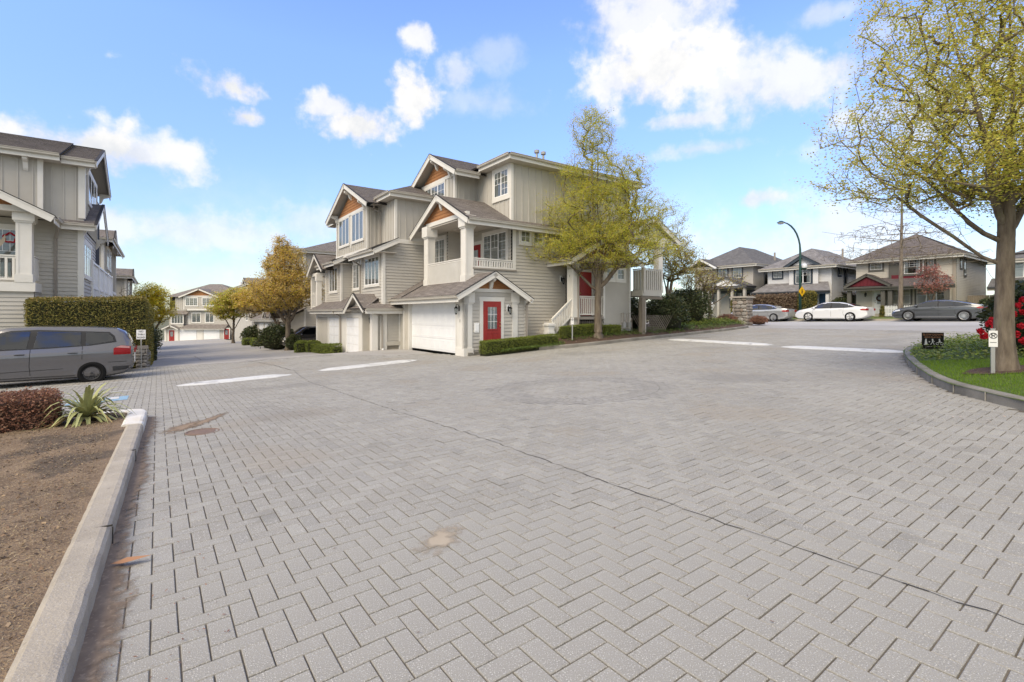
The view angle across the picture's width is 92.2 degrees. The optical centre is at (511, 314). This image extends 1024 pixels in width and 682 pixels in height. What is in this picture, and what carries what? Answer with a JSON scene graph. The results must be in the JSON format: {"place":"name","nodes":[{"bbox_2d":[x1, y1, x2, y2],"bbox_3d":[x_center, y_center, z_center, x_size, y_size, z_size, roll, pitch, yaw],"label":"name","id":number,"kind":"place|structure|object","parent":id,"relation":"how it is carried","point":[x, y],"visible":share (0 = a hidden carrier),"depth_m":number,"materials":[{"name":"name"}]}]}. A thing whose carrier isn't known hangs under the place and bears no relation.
{"place":"outdoors","nodes":[
{"label":"outdoors","id":0,"kind":"place"},
{"bbox_2d":[147,339,428,367],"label":"lane","id":1,"kind":"structure","parent":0,"point":[191,352],"depth_m":32.62,"materials":[{"name":"grey asphalt"}]},
{"bbox_2d":[201,286,253,342],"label":"broadleaf tree","id":2,"kind":"object","parent":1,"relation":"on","point":[223,301],"visible":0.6,"depth_m":60.01,"materials":[{"name":"green plant"}]},
{"bbox_2d":[252,322,293,349],"bbox_3d":[-18.447,1.845,38.633,3.451,2.458,2.881,0,0,-29],"label":"rhododendron","id":3,"kind":"object","parent":1,"relation":"on","point":[269,336],"visible":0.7,"depth_m":37.87,"materials":[{"name":"green plant"}]},
{"bbox_2d":[242,234,324,350],"bbox_3d":[-16.423,-1.620,36.128,6.762,8.643,5.254,0,0,0],"label":"broadleaf tree","id":4,"kind":"object","parent":1,"relation":"on","point":[294,278],"visible":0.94,"depth_m":35.35,"materials":[{"name":"yellow plant"}]},
{"bbox_2d":[279,325,315,345],"bbox_3d":[-15.775,1.760,38.964,4.660,1.740,2.124,0,0,-36],"label":"people carrier","id":5,"kind":"object","parent":1,"relation":"on","point":[307,333],"visible":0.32,"depth_m":37.95,"materials":[{"name":"black metal"}]},
{"bbox_2d":[0,328,1023,681],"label":"paved court","id":6,"kind":"object","parent":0,"point":[658,510],"visible":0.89,"depth_m":3.55,"materials":[{"name":"concrete"}]},
{"bbox_2d":[0,326,133,382],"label":"people carrier","id":7,"kind":"object","parent":6,"relation":"on","point":[83,354],"visible":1,"depth_m":14.26,"materials":[{"name":"grey metal"}]},
{"bbox_2d":[0,332,29,349],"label":"side window","id":8,"kind":"structure","parent":7,"relation":"in","point":[14,340],"depth_m":13.68,"materials":[{"name":"grey glass"}]},
{"bbox_2d":[33,332,80,347],"bbox_3d":[-13.102,0.727,14.206,1.010,0.469,0.132,0,0,-36],"label":"side window","id":9,"kind":"structure","parent":7,"relation":"in","point":[43,339],"depth_m":14.19,"materials":[{"name":"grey glass"}]},
{"bbox_2d":[86,333,113,344],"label":"side window","id":10,"kind":"structure","parent":7,"relation":"in","point":[91,338],"depth_m":14.73,"materials":[{"name":"grey glass"}]},
{"bbox_2d":[111,555,148,563],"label":"dead leaf","id":11,"kind":"object","parent":6,"relation":"on","point":[126,559],"visible":1,"depth_m":3.12,"materials":[{"name":"brown plant"}]},
{"bbox_2d":[136,329,145,367],"bbox_3d":[-14.201,1.324,18.859,0.290,1.500,0.044,0,0,-28],"label":"road sign","id":12,"kind":"object","parent":6,"relation":"on","point":[141,334],"visible":1,"depth_m":18.85,"materials":[{"name":"silver metal"}]},
{"bbox_2d":[185,428,219,434],"bbox_3d":[-4.391,1.664,6.991,0.430,0.007,0.430,0,0,0],"label":"valve cover","id":13,"kind":"object","parent":6,"relation":"on","point":[202,431],"visible":1,"depth_m":6.98,"materials":[{"name":"metal"}]},
{"bbox_2d":[176,374,291,385],"bbox_3d":[-7.735,1.836,13.900,0.800,0.104,2.921,0,0,44],"label":"road marking","id":14,"kind":"object","parent":6,"relation":"on","point":[234,379],"visible":0.96,"depth_m":13.63,"materials":[{"name":"white paint"}]},
{"bbox_2d":[317,360,415,370],"bbox_3d":[-4.975,1.782,17.475,0.800,0.103,4.070,0,0,37],"label":"speed hump","id":15,"kind":"object","parent":6,"relation":"on","point":[365,365],"visible":0.98,"depth_m":17.04,"materials":[{"name":"white paint"}]},
{"bbox_2d":[468,325,747,355],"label":"kerb","id":16,"kind":"structure","parent":6,"relation":"on","point":[621,340],"depth_m":23.35,"materials":[{"name":"concrete"}]},
{"bbox_2d":[667,339,771,344],"bbox_3d":[8.550,1.157,20.850,0.850,0.131,5.852,0,0,-20],"label":"speed hump","id":17,"kind":"object","parent":6,"relation":"on","point":[728,342],"visible":0.97,"depth_m":20.10,"materials":[{"name":"white paint"}]},
{"bbox_2d":[783,346,902,352],"bbox_3d":[10.375,1.098,15.650,0.850,0.123,3.779,0,0,-26],"label":"speed hump","id":18,"kind":"object","parent":6,"relation":"on","point":[849,349],"visible":0.98,"depth_m":15.21,"materials":[{"name":"white paint"}]},
{"bbox_2d":[903,340,1023,410],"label":"kerb","id":19,"kind":"structure","parent":6,"relation":"on","point":[1011,402],"depth_m":7.56,"materials":[{"name":"concrete"}]},
{"bbox_2d":[0,0,1023,316],"label":"sky","id":20,"kind":"structure","parent":0,"point":[223,127],"materials":[{"name":"blue"}]},
{"bbox_2d":[153,317,954,366],"bbox_3d":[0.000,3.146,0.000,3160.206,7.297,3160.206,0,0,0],"label":"ground","id":21,"kind":"structure","parent":0,"point":[165,324],"depth_m":219.77,"materials":[{"name":"grey"}]},
{"bbox_2d":[0,132,110,328],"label":"townhouse","id":22,"kind":"structure","parent":21,"relation":"on","point":[52,210],"depth_m":19.47,"materials":[{"name":"beige wood"}]},
{"bbox_2d":[0,224,14,281],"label":"window","id":23,"kind":"structure","parent":22,"relation":"in","point":[10,227],"depth_m":18.78,"materials":[{"name":"white plastic"}]},
{"bbox_2d":[84,238,91,281],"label":"window","id":24,"kind":"structure","parent":22,"relation":"in","point":[87,246],"depth_m":21.24,"materials":[{"name":"white plastic"}]},
{"bbox_2d":[88,171,96,207],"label":"window","id":25,"kind":"structure","parent":22,"relation":"in","point":[92,186],"depth_m":22.00,"materials":[{"name":"white plastic"}]},
{"bbox_2d":[0,412,126,681],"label":"soil bed","id":26,"kind":"object","parent":21,"relation":"on","point":[110,441],"visible":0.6,"depth_m":3.92,"materials":[{"name":"brown soil"}]},
{"bbox_2d":[0,386,64,433],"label":"barberry hedge","id":27,"kind":"object","parent":26,"relation":"on","point":[25,409],"visible":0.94,"depth_m":6.97,"materials":[{"name":"brown plant"}]},
{"bbox_2d":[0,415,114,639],"bbox_3d":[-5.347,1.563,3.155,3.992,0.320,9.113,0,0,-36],"label":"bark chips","id":28,"kind":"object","parent":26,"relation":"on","point":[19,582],"visible":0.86,"depth_m":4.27,"materials":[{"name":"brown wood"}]},
{"bbox_2d":[0,414,115,681],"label":"dry thatch","id":29,"kind":"object","parent":26,"relation":"on","point":[32,554],"visible":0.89,"depth_m":4.08,"materials":[{"name":"brown soil"}]},
{"bbox_2d":[20,382,131,431],"bbox_3d":[-6.431,1.332,7.457,1.368,0.598,1.266,0,0,0],"label":"yucca","id":30,"kind":"object","parent":26,"relation":"on","point":[87,407],"visible":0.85,"depth_m":7.37,"materials":[{"name":"green plant"}]},
{"bbox_2d":[3,409,146,681],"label":"kerb","id":31,"kind":"structure","parent":21,"relation":"on","point":[49,650],"depth_m":2.65,"materials":[{"name":"concrete"}]},
{"bbox_2d":[23,295,150,368],"bbox_3d":[-16.105,0.787,18.834,3.706,3.119,1.494,0,0,-36],"label":"clipped hedge","id":32,"kind":"object","parent":21,"relation":"on","point":[129,314],"visible":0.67,"depth_m":18.46,"materials":[{"name":"green plant"}]},
{"bbox_2d":[91,260,112,301],"bbox_3d":[-22.871,-0.750,27.511,0.200,3.500,12.100,0,0,-36],"label":"board fence","id":33,"kind":"object","parent":21,"relation":"on","point":[102,282],"visible":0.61,"depth_m":26.17,"materials":[{"name":"white paint"}]},
{"bbox_2d":[99,229,124,296],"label":"townhouse","id":34,"kind":"structure","parent":21,"relation":"on","point":[110,252],"depth_m":35.30,"materials":[{"name":"beige"}]},
{"bbox_2d":[116,268,137,296],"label":"townhouse","id":35,"kind":"structure","parent":21,"relation":"on","point":[125,278],"depth_m":46.12,"materials":[{"name":"beige"}]},
{"bbox_2d":[135,345,148,368],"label":"stone wall","id":36,"kind":"structure","parent":21,"relation":"on","point":[145,355],"depth_m":19.18,"materials":[{"name":"grey stone"}]},
{"bbox_2d":[148,304,154,364],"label":"clipped hedge","id":37,"kind":"object","parent":21,"relation":"on","point":[151,330],"visible":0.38,"depth_m":21.13,"materials":[{"name":"green plant"}]},
{"bbox_2d":[131,281,180,329],"bbox_3d":[-26.932,0.413,36.696,3.716,5.754,3.790,0,0,0],"label":"broadleaf tree","id":38,"kind":"object","parent":21,"relation":"on","point":[155,296],"visible":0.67,"depth_m":36.59,"materials":[{"name":"green plant"}]},
{"bbox_2d":[161,282,241,340],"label":"townhouse","id":39,"kind":"structure","parent":21,"relation":"on","point":[194,320],"depth_m":99.77,"materials":[{"name":"beige"}]},
{"bbox_2d":[180,330,196,340],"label":"garage door","id":40,"kind":"structure","parent":39,"relation":"in","point":[184,334],"depth_m":99.34,"materials":[{"name":"white paint"}]},
{"bbox_2d":[204,330,219,338],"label":"garage door","id":41,"kind":"structure","parent":39,"relation":"in","point":[208,334],"depth_m":99.34,"materials":[{"name":"white paint"}]},
{"bbox_2d":[230,277,264,340],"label":"townhouse","id":42,"kind":"structure","parent":21,"relation":"on","point":[243,323],"depth_m":75.47,"materials":[{"name":"beige"}]},
{"bbox_2d":[239,324,258,338],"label":"rhododendron","id":43,"kind":"object","parent":21,"relation":"on","point":[250,331],"visible":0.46,"depth_m":54.74,"materials":[{"name":"green plant"}]},
{"bbox_2d":[229,277,297,324],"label":"broadleaf tree","id":44,"kind":"object","parent":21,"relation":"on","point":[240,301],"visible":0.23,"depth_m":42.39,"materials":[{"name":"yellow plant"}]},
{"bbox_2d":[249,241,335,334],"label":"townhouse","id":45,"kind":"structure","parent":21,"relation":"on","point":[303,317],"depth_m":43.72,"materials":[{"name":"beige"}]},
{"bbox_2d":[284,333,301,349],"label":"rhododendron","id":46,"kind":"object","parent":21,"relation":"on","point":[291,340],"visible":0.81,"depth_m":35.31,"materials":[{"name":"green plant"}]},
{"bbox_2d":[293,340,306,352],"bbox_3d":[-13.660,2.151,32.096,1.042,0.938,1.045,0,0,-36],"label":"boxwood ball","id":47,"kind":"object","parent":21,"relation":"on","point":[299,346],"visible":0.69,"depth_m":31.70,"materials":[{"name":"green plant"}]},
{"bbox_2d":[310,343,342,353],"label":"boxwood hedge","id":48,"kind":"object","parent":21,"relation":"on","point":[323,348],"visible":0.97,"depth_m":28.75,"materials":[{"name":"green plant"}]},
{"bbox_2d":[306,183,433,352],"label":"townhouse","id":49,"kind":"structure","parent":21,"relation":"on","point":[371,267],"depth_m":26.59,"materials":[{"name":"beige wood"}]},
{"bbox_2d":[329,265,337,293],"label":"window","id":50,"kind":"structure","parent":49,"relation":"in","point":[334,267],"depth_m":31.57,"materials":[{"name":"white plastic"}]},
{"bbox_2d":[329,318,338,346],"bbox_3d":[-10.775,1.275,29.872,0.038,2.138,2.040,0,0,-36],"label":"door","id":51,"kind":"structure","parent":49,"relation":"in","point":[333,331],"depth_m":29.98,"materials":[{"name":"white paint"}]},
{"bbox_2d":[338,215,349,248],"bbox_3d":[-10.299,-5.015,30.185,0.070,1.830,2.130,0,0,-36],"label":"window","id":52,"kind":"structure","parent":49,"relation":"in","point":[342,223],"depth_m":30.32,"materials":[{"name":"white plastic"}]},
{"bbox_2d":[347,318,358,351],"bbox_3d":[-8.731,1.160,27.032,0.038,1.908,2.160,0,0,-36],"label":"garage door","id":53,"kind":"structure","parent":49,"relation":"in","point":[354,322],"depth_m":27.03,"materials":[{"name":"white paint"}]},
{"bbox_2d":[352,261,359,290],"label":"window","id":54,"kind":"structure","parent":49,"relation":"in","point":[353,288],"depth_m":30.39,"materials":[{"name":"white plastic"}]},
{"bbox_2d":[351,208,363,244],"bbox_3d":[-8.830,-5.015,28.142,0.070,1.830,2.100,0,0,-36],"label":"window","id":55,"kind":"structure","parent":49,"relation":"in","point":[357,217],"depth_m":28.19,"materials":[{"name":"white plastic"}]},
{"bbox_2d":[364,254,379,287],"bbox_3d":[-7.486,-2.305,26.276,0.070,1.710,2.280,0,0,-36],"label":"window","id":56,"kind":"structure","parent":49,"relation":"in","point":[377,255],"depth_m":26.25,"materials":[{"name":"white plastic"}]},
{"bbox_2d":[388,149,680,355],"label":"townhouse","id":57,"kind":"structure","parent":21,"relation":"on","point":[485,278],"depth_m":23.57,"materials":[{"name":"beige"}]},
{"bbox_2d":[412,302,454,353],"bbox_3d":[-3.607,0.530,22.740,0.059,2.340,4.680,0,0,-36],"label":"garage door","id":58,"kind":"structure","parent":57,"relation":"in","point":[433,327],"depth_m":22.63,"materials":[{"name":"white paint"}]},
{"bbox_2d":[424,179,445,195],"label":"window","id":59,"kind":"structure","parent":57,"relation":"in","point":[437,187],"depth_m":25.91,"materials":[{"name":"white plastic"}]},
{"bbox_2d":[435,234,445,262],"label":"window","id":60,"kind":"structure","parent":57,"relation":"in","point":[443,237],"depth_m":25.56,"materials":[{"name":"white plastic"}]},
{"bbox_2d":[483,301,500,339],"bbox_3d":[-0.834,0.460,20.945,0.900,2.020,0.105,0,0,-36],"label":"door","id":61,"kind":"structure","parent":57,"relation":"in","point":[491,309],"depth_m":20.93,"materials":[{"name":"red paint"}]},
{"bbox_2d":[482,228,507,267],"bbox_3d":[-0.845,-3.065,23.898,0.070,2.030,2.220,0,0,-36],"label":"window","id":62,"kind":"structure","parent":57,"relation":"in","point":[502,230],"depth_m":23.74,"materials":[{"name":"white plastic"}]},
{"bbox_2d":[492,163,509,203],"bbox_3d":[-0.518,-6.225,23.443,0.070,1.650,1.520,0,0,-36],"label":"window","id":63,"kind":"structure","parent":57,"relation":"in","point":[506,167],"depth_m":23.41,"materials":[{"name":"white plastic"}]},
{"bbox_2d":[518,230,532,245],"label":"window","id":64,"kind":"structure","parent":57,"relation":"in","point":[520,242],"depth_m":23.20,"materials":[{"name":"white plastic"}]},
{"bbox_2d":[579,272,591,315],"bbox_3d":[3.685,-1.020,24.692,0.870,2.200,0.105,0,0,-36],"label":"door","id":65,"kind":"structure","parent":57,"relation":"in","point":[584,290],"depth_m":24.70,"materials":[{"name":"red paint"}]},
{"bbox_2d":[550,323,745,345],"bbox_3d":[7.959,1.043,28.183,7.046,1.094,24.240,0,0,35],"label":"planting bed","id":66,"kind":"object","parent":21,"relation":"on","point":[614,336],"visible":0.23,"depth_m":24.93,"materials":[{"name":"green soil"}]},
{"bbox_2d":[479,333,558,355],"bbox_3d":[0.370,1.264,21.037,3.974,0.907,0.686,0,0,-36],"label":"boxwood hedge","id":67,"kind":"object","parent":66,"relation":"on","point":[491,347],"visible":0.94,"depth_m":20.58,"materials":[{"name":"green plant"}]},
{"bbox_2d":[558,323,594,338],"bbox_3d":[3.115,0.826,23.124,2.273,0.826,0.486,0,0,-36],"label":"boxwood hedge","id":68,"kind":"object","parent":66,"relation":"on","point":[565,332],"visible":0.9,"depth_m":22.86,"materials":[{"name":"green plant"}]},
{"bbox_2d":[524,99,693,338],"bbox_3d":[4.425,-4.433,23.101,8.146,11.326,5.483,0,0,0],"label":"broadleaf tree","id":69,"kind":"object","parent":66,"relation":"on","point":[595,188],"visible":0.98,"depth_m":22.71,"materials":[{"name":"green plant"}]},
{"bbox_2d":[602,324,621,334],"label":"boxwood hedge","id":70,"kind":"object","parent":66,"relation":"on","point":[613,328],"visible":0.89,"depth_m":23.96,"materials":[{"name":"green plant"}]},
{"bbox_2d":[631,297,638,328],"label":"rhododendron","id":71,"kind":"object","parent":66,"relation":"on","point":[634,306],"visible":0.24,"depth_m":28.39,"materials":[{"name":"green plant"}]},
{"bbox_2d":[567,319,739,340],"bbox_3d":[8.781,0.725,28.655,3.009,0.977,18.174,0,0,44],"label":"ground cover","id":72,"kind":"object","parent":66,"relation":"on","point":[707,324],"visible":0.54,"depth_m":28.61,"materials":[{"name":"green plant"}]},
{"bbox_2d":[637,293,691,329],"bbox_3d":[8.806,0.043,28.217,3.688,2.591,2.421,0,0,-35],"label":"rhododendron","id":73,"kind":"object","parent":66,"relation":"on","point":[675,307],"visible":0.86,"depth_m":27.48,"materials":[{"name":"green plant"}]},
{"bbox_2d":[644,226,708,293],"bbox_3d":[10.344,-2.334,31.440,4.643,6.637,3.767,0,0,0],"label":"tree","id":74,"kind":"object","parent":66,"relation":"on","point":[674,274],"visible":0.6,"depth_m":31.05,"materials":[{"name":"green plant"}]},
{"bbox_2d":[671,287,715,322],"bbox_3d":[11.622,-0.342,33.222,3.291,2.993,4.674,0,0,-22],"label":"rhododendron","id":75,"kind":"object","parent":66,"relation":"on","point":[697,310],"visible":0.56,"depth_m":32.00,"materials":[{"name":"green plant"}]},
{"bbox_2d":[676,264,751,322],"bbox_3d":[13.873,-1.317,33.789,5.479,4.296,3.169,0,0,0],"label":"twisted tree","id":76,"kind":"object","parent":66,"relation":"on","point":[703,286],"visible":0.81,"depth_m":33.59,"materials":[{"name":"grey plant"}]},
{"bbox_2d":[682,316,745,324],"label":"ground cover","id":77,"kind":"object","parent":66,"relation":"on","point":[710,320],"visible":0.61,"depth_m":32.89,"materials":[{"name":"green plant"}]},
{"bbox_2d":[729,296,755,324],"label":"stone pillar","id":78,"kind":"structure","parent":21,"relation":"on","point":[742,309],"depth_m":36.55,"materials":[{"name":"grey stone"}]},
{"bbox_2d":[748,315,769,324],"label":"shrub","id":79,"kind":"object","parent":21,"relation":"on","point":[757,320],"visible":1,"depth_m":35.44,"materials":[{"name":"brown plant"}]},
{"bbox_2d":[768,318,987,320],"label":"kerb","id":80,"kind":"structure","parent":21,"relation":"on","point":[875,320],"depth_m":36.05,"materials":[{"name":"concrete"}]},
{"bbox_2d":[646,316,900,320],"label":"verge","id":81,"kind":"structure","parent":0,"point":[878,317],"depth_m":38.23,"materials":[{"name":"green plant"}]},
{"bbox_2d":[686,247,781,317],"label":"house","id":82,"kind":"structure","parent":81,"relation":"on","point":[742,260],"depth_m":52.02,"materials":[{"name":"beige paint"}]},
{"bbox_2d":[750,293,797,317],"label":"dry hedge","id":83,"kind":"object","parent":81,"relation":"on","point":[791,301],"visible":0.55,"depth_m":45.21,"materials":[{"name":"brown plant"}]},
{"bbox_2d":[777,221,807,318],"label":"street lamp","id":84,"kind":"object","parent":81,"relation":"on","point":[803,266],"visible":0.94,"depth_m":41.04,"materials":[{"name":"green metal"}]},
{"bbox_2d":[751,248,855,304],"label":"house","id":85,"kind":"structure","parent":81,"relation":"on","point":[827,281],"depth_m":45.91,"materials":[{"name":"white paint"}]},
{"bbox_2d":[794,269,811,284],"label":"window","id":86,"kind":"structure","parent":85,"relation":"in","point":[807,273],"depth_m":45.88,"materials":[{"name":"grey"}]},
{"bbox_2d":[797,290,817,310],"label":"cedar hedge","id":87,"kind":"object","parent":81,"relation":"on","point":[809,298],"visible":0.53,"depth_m":43.19,"materials":[{"name":"green plant"}]},
{"bbox_2d":[824,151,990,308],"bbox_3d":[28.613,-5.866,36.199,10.216,12.659,9.188,0,0,-25],"label":"bare tree","id":88,"kind":"object","parent":81,"relation":"on","point":[900,279],"visible":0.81,"depth_m":36.26,"materials":[{"name":"brown plant"}]},
{"bbox_2d":[843,234,993,316],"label":"house","id":89,"kind":"structure","parent":81,"relation":"on","point":[870,283],"depth_m":39.97,"materials":[{"name":"beige wood"}]},
{"bbox_2d":[874,291,880,313],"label":"door","id":90,"kind":"structure","parent":89,"relation":"in","point":[877,304],"depth_m":41.43,"materials":[{"name":"white paint"}]},
{"bbox_2d":[886,289,911,306],"bbox_3d":[31.621,-1.405,40.245,0.070,1.530,1.760,0,0,-36],"label":"window","id":91,"kind":"structure","parent":89,"relation":"in","point":[910,291],"depth_m":39.87,"materials":[{"name":"grey"}]},
{"bbox_2d":[903,259,921,275],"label":"window","id":92,"kind":"structure","parent":89,"relation":"in","point":[913,266],"depth_m":39.42,"materials":[{"name":"grey"}]},
{"bbox_2d":[914,288,943,304],"bbox_3d":[32.836,-1.405,38.555,0.070,1.530,2.110,0,0,-36],"label":"window","id":93,"kind":"structure","parent":89,"relation":"in","point":[915,290],"depth_m":39.17,"materials":[{"name":"grey"}]},
{"bbox_2d":[913,262,955,300],"bbox_3d":[30.569,-1.683,35.872,2.686,4.190,2.592,0,0,0],"label":"tree","id":94,"kind":"object","parent":81,"relation":"on","point":[929,286],"visible":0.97,"depth_m":35.77,"materials":[{"name":"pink plant"}]},
{"bbox_2d":[968,295,993,302],"bbox_3d":[36.736,-0.723,37.495,0.052,1.530,3.070,0,0,-36],"label":"board fence","id":95,"kind":"object","parent":81,"relation":"on","point":[974,299],"visible":0.16,"depth_m":38.32,"materials":[{"name":"brown wood"}]},
{"bbox_2d":[987,250,1023,290],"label":"house","id":96,"kind":"structure","parent":81,"relation":"on","point":[1019,265],"depth_m":36.08,"materials":[{"name":"grey"}]},
{"bbox_2d":[646,320,984,325],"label":"street","id":97,"kind":"structure","parent":0,"point":[877,323],"depth_m":32.41,"materials":[{"name":"grey asphalt"}]},
{"bbox_2d":[731,304,796,321],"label":"saloon car","id":98,"kind":"object","parent":97,"relation":"on","point":[773,313],"visible":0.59,"depth_m":40.54,"materials":[{"name":"silver metal"}]},
{"bbox_2d":[795,302,875,320],"bbox_3d":[24.561,-0.202,37.618,2.131,1.454,4.914,0,0,-36],"label":"saloon car","id":99,"kind":"object","parent":97,"relation":"on","point":[842,310],"visible":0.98,"depth_m":36.70,"materials":[{"name":"white metal"}]},
{"bbox_2d":[892,300,987,320],"bbox_3d":[28.160,-0.246,32.446,2.122,1.390,4.774,0,0,-36],"label":"fastback car","id":100,"kind":"object","parent":97,"relation":"on","point":[951,309],"visible":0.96,"depth_m":31.70,"materials":[{"name":"grey metal"}]},
{"bbox_2d":[748,326,989,331],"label":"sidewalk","id":101,"kind":"structure","parent":0,"point":[945,328],"depth_m":26.58,"materials":[{"name":"concrete"}]},
{"bbox_2d":[903,340,1023,400],"bbox_3d":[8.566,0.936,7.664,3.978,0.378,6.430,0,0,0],"label":"lawn grass","id":102,"kind":"structure","parent":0,"point":[959,363],"depth_m":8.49,"materials":[{"name":"green plant"}]},
{"bbox_2d":[794,0,1023,370],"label":"broadleaf tree","id":103,"kind":"object","parent":102,"relation":"on","point":[1004,195],"visible":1,"depth_m":8.35,"materials":[{"name":"green plant"}]},
{"bbox_2d":[922,332,943,350],"bbox_3d":[10.550,0.778,12.348,0.470,0.640,0.015,0,0,14],"label":"lawn sign","id":104,"kind":"object","parent":102,"relation":"on","point":[932,339],"visible":0.97,"depth_m":12.35,"materials":[{"name":"black metal"}]},
{"bbox_2d":[904,330,1023,360],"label":"ground cover","id":105,"kind":"object","parent":102,"relation":"on","point":[953,343],"visible":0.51,"depth_m":11.59,"materials":[{"name":"green plant"}]},
{"bbox_2d":[962,365,1023,373],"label":"mulch ring","id":106,"kind":"object","parent":102,"relation":"on","point":[985,370],"visible":0.63,"depth_m":8.43,"materials":[{"name":"brown wood"}]},
{"bbox_2d":[989,328,997,372],"bbox_3d":[8.041,0.716,8.236,0.110,0.955,0.070,0,0,35],"label":"no parking sign","id":107,"kind":"object","parent":102,"relation":"on","point":[993,338],"visible":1,"depth_m":8.22,"materials":[{"name":"silver metal"}]},
{"bbox_2d":[976,280,1023,350],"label":"rhododendron","id":108,"kind":"object","parent":102,"relation":"on","point":[986,313],"visible":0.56,"depth_m":10.36,"materials":[{"name":"red plant"}]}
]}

